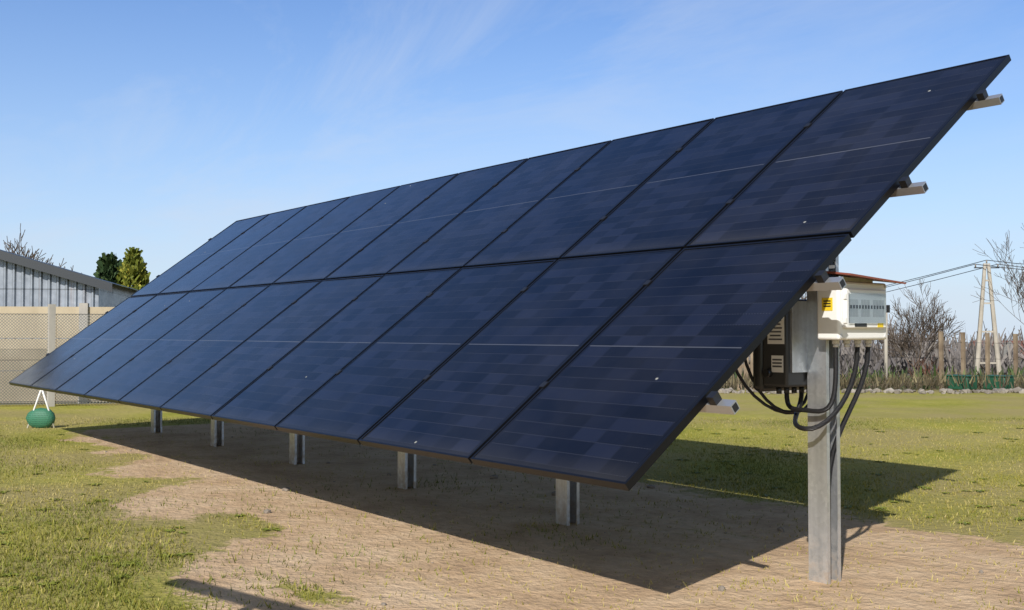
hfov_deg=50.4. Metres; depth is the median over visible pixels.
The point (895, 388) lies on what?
scrub band
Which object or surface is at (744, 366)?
pallet fence
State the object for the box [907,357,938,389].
brush
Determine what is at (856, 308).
distribution box
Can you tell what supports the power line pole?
on the ground at (903, 406)
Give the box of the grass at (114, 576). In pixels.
[0,416,1023,609]
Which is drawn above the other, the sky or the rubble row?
the sky
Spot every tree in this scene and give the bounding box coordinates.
[3,223,82,273]
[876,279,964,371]
[895,327,932,377]
[972,227,1023,322]
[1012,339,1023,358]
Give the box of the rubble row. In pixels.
[718,387,1023,393]
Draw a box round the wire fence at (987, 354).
[884,313,1023,389]
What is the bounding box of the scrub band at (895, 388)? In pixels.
[720,370,1021,389]
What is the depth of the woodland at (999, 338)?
197.98 m
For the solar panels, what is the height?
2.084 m
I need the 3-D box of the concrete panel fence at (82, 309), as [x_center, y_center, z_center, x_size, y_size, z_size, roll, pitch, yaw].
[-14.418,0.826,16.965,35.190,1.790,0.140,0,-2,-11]
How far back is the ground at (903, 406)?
6.80 m
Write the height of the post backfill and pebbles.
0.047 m
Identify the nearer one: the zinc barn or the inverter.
the inverter
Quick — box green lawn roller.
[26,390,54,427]
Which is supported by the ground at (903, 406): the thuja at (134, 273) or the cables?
the thuja at (134, 273)
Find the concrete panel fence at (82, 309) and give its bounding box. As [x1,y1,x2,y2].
[0,303,113,403]
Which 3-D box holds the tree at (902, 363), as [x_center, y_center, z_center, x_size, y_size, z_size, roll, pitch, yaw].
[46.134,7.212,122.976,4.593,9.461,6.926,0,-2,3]
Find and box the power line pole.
[886,260,1023,374]
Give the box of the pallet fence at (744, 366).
[737,352,754,389]
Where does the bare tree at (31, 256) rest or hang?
on the ground at (903, 406)
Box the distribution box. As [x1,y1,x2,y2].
[817,271,905,346]
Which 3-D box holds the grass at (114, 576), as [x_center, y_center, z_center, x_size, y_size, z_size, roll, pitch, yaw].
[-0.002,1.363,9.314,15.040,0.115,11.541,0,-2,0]
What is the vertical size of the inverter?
0.459 m
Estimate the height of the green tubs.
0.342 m
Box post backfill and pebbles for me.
[105,436,1020,605]
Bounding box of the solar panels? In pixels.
[9,54,1010,490]
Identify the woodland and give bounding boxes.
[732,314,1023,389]
[842,321,1022,358]
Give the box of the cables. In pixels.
[735,347,870,542]
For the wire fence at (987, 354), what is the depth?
27.04 m
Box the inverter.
[753,299,806,393]
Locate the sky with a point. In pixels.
(156, 127)
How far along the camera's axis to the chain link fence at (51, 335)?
17.54 m
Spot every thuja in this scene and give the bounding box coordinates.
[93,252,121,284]
[116,247,150,290]
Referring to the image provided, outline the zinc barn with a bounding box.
[0,249,136,370]
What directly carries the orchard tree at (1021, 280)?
on the ground at (903, 406)
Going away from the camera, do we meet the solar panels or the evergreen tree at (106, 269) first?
the solar panels
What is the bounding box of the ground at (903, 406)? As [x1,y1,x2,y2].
[0,390,1023,609]
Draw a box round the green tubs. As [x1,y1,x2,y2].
[944,374,1015,389]
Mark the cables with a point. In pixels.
(797, 410)
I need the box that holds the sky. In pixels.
[0,0,1023,348]
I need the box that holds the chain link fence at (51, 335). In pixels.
[0,304,117,406]

